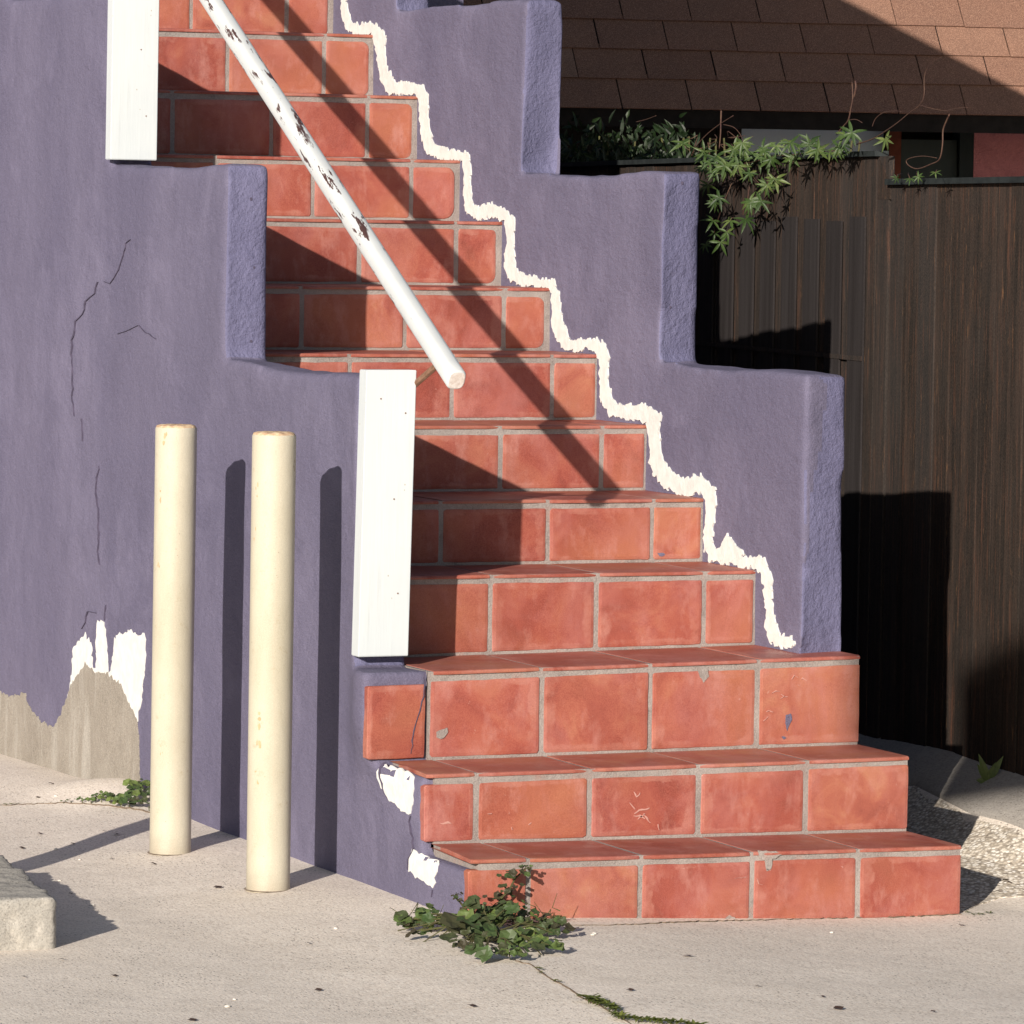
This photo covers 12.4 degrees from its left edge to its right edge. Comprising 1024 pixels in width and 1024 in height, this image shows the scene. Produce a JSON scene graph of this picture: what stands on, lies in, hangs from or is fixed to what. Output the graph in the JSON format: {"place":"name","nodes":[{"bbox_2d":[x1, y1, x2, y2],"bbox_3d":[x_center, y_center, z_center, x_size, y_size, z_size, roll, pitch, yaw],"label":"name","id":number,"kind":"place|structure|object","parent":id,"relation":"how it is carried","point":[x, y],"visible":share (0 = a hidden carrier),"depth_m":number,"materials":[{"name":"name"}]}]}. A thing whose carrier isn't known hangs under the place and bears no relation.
{"place":"outdoors","nodes":[
{"label":"outdoors","id":0,"kind":"place"},
{"bbox_2d":[0,754,1023,1023],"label":"sidewalk","id":1,"kind":"structure","parent":0,"point":[172,938],"depth_m":11.47,"materials":[{"name":"concrete"}]},
{"bbox_2d":[0,855,56,950],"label":"concrete slab","id":2,"kind":"structure","parent":1,"relation":"on","point":[27,914],"depth_m":11.53,"materials":[{"name":"beige concrete"}]},
{"bbox_2d":[0,802,149,812],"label":"sidewalk crack","id":3,"kind":"object","parent":1,"relation":"on","point":[85,803],"visible":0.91,"depth_m":14.14,"materials":[{"name":"grey concrete"}]},
{"bbox_2d":[60,790,130,806],"bbox_3d":[-1.235,0.859,14.157,0.259,0.046,0.094,4,4,39],"label":"creeping weed","id":4,"kind":"object","parent":1,"relation":"on","point":[109,795],"visible":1,"depth_m":14.14,"materials":[{"name":"green plant"}]},
{"bbox_2d":[119,778,149,810],"bbox_3d":[-1.065,0.852,14.092,0.226,0.084,0.426,-2,5,-42],"label":"wall weed","id":5,"kind":"object","parent":1,"relation":"on","point":[132,786],"depth_m":14.12,"materials":[{"name":"green plant"}]},
{"bbox_2d":[147,424,196,855],"bbox_3d":[-0.947,0.381,13.165,0.130,1.254,0.129,-1,4,-23],"label":"bollard","id":6,"kind":"object","parent":1,"relation":"on","point":[173,633],"visible":0.94,"depth_m":13.12,"materials":[{"name":"beige paint"}]},
{"bbox_2d":[0,0,469,913],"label":"stair wall","id":7,"kind":"structure","parent":1,"relation":"on","point":[132,304],"depth_m":14.29,"materials":[{"name":"purple paint"}]},
{"bbox_2d":[105,0,158,159],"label":"white board","id":8,"kind":"object","parent":7,"relation":"attached to","point":[132,76],"visible":1,"depth_m":14.50,"materials":[{"name":"wood"}]},
{"bbox_2d":[199,0,465,388],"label":"handrail","id":9,"kind":"object","parent":7,"relation":"attached to","point":[446,365],"visible":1,"depth_m":13.12,"materials":[{"name":"white metal"}]},
{"bbox_2d":[352,369,416,656],"bbox_3d":[-0.341,0.002,12.598,0.156,0.764,0.053,-1,4,-23],"label":"white board","id":10,"kind":"object","parent":7,"relation":"attached to","point":[384,506],"visible":1,"depth_m":12.57,"materials":[{"name":"wood"}]},
{"bbox_2d":[244,431,295,892],"bbox_3d":[-0.638,0.420,12.467,0.130,1.268,0.129,-1,4,-23],"label":"bollard","id":11,"kind":"object","parent":1,"relation":"on","point":[273,489],"visible":0.93,"depth_m":12.42,"materials":[{"name":"beige metal"}]},
{"bbox_2d":[428,0,462,6],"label":"purple house","id":12,"kind":"structure","parent":1,"relation":"on","point":[434,3],"depth_m":17.80,"materials":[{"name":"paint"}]},
{"bbox_2d":[390,864,575,962],"bbox_3d":[0.016,0.998,11.616,0.517,0.179,0.661,-1,4,-23],"label":"weed clump","id":13,"kind":"object","parent":1,"relation":"on","point":[481,924],"visible":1,"depth_m":11.66,"materials":[{"name":"green plant"}]},
{"bbox_2d":[151,0,960,919],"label":"staircase","id":14,"kind":"structure","parent":1,"relation":"on","point":[627,716],"depth_m":13.08,"materials":[{"name":"tile"}]},
{"bbox_2d":[515,960,630,1023],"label":"sidewalk crack","id":15,"kind":"object","parent":1,"relation":"on","point":[569,988],"visible":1,"depth_m":10.93,"materials":[{"name":"grey concrete"}]},
{"bbox_2d":[333,0,844,652],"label":"stair wall","id":16,"kind":"structure","parent":1,"relation":"on","point":[753,460],"depth_m":14.03,"materials":[{"name":"purple paint"}]},
{"bbox_2d":[575,993,628,1018],"bbox_3d":[0.213,1.111,10.623,0.070,0.021,0.303,0,4,-17],"label":"crack moss","id":17,"kind":"object","parent":1,"relation":"on","point":[593,999],"visible":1,"depth_m":10.66,"materials":[{"name":"green plant"}]},
{"bbox_2d":[615,1014,705,1023],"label":"crack moss","id":18,"kind":"object","parent":1,"relation":"on","point":[661,1020],"visible":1,"depth_m":10.44,"materials":[{"name":"green plant"}]},
{"bbox_2d":[559,109,860,162],"bbox_3d":[0.677,-0.508,19.290,1.547,2.262,0.792,0,3,-9],"label":"hedge","id":19,"kind":"object","parent":1,"relation":"on","point":[624,150],"visible":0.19,"depth_m":19.02,"materials":[{"name":"green plant"}]},
{"bbox_2d":[463,0,1023,178],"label":"neighbour house","id":20,"kind":"structure","parent":1,"relation":"on","point":[776,71],"depth_m":21.03,"materials":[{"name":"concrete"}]},
{"bbox_2d":[716,128,883,156],"bbox_3d":[1.295,-1.147,21.514,0.776,1.288,0.100,0,3,-8],"label":"window","id":21,"kind":"structure","parent":20,"relation":"in","point":[770,135],"depth_m":21.44,"materials":[{"name":"grey glass"}]},
{"bbox_2d":[572,914,961,925],"bbox_3d":[0.644,1.052,12.201,1.220,0.045,0.062,-1,4,-30],"label":"sidewalk crack","id":22,"kind":"object","parent":1,"relation":"on","point":[760,919],"visible":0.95,"depth_m":12.19,"materials":[{"name":"grey concrete"}]},
{"bbox_2d":[560,151,1023,775],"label":"fence","id":23,"kind":"object","parent":1,"relation":"on","point":[896,305],"visible":0.34,"depth_m":14.52,"materials":[{"name":"brown wood"}]},
{"bbox_2d":[636,57,968,255],"bbox_3d":[0.878,-1.142,15.548,0.197,0.613,3.686,0,4,-15],"label":"climbing vine","id":24,"kind":"object","parent":23,"relation":"attached to","point":[740,149],"visible":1,"depth_m":15.77,"materials":[{"name":"green plant"}]},
{"bbox_2d":[906,786,1023,911],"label":"gravel strip","id":25,"kind":"object","parent":1,"relation":"on","point":[992,855],"visible":0.2,"depth_m":13.16,"materials":[{"name":"gravel"}]},
{"bbox_2d":[857,733,1023,829],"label":"apron","id":26,"kind":"object","parent":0,"point":[950,777],"visible":0.24,"depth_m":13.81,"materials":[{"name":"concrete"}]},
{"bbox_2d":[976,753,1002,783],"bbox_3d":[1.384,0.760,13.677,0.078,0.121,0.011,1,3,2],"label":"sprout","id":27,"kind":"object","parent":26,"relation":"on","point":[986,774],"visible":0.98,"depth_m":13.68,"materials":[{"name":"green plant"}]}
]}

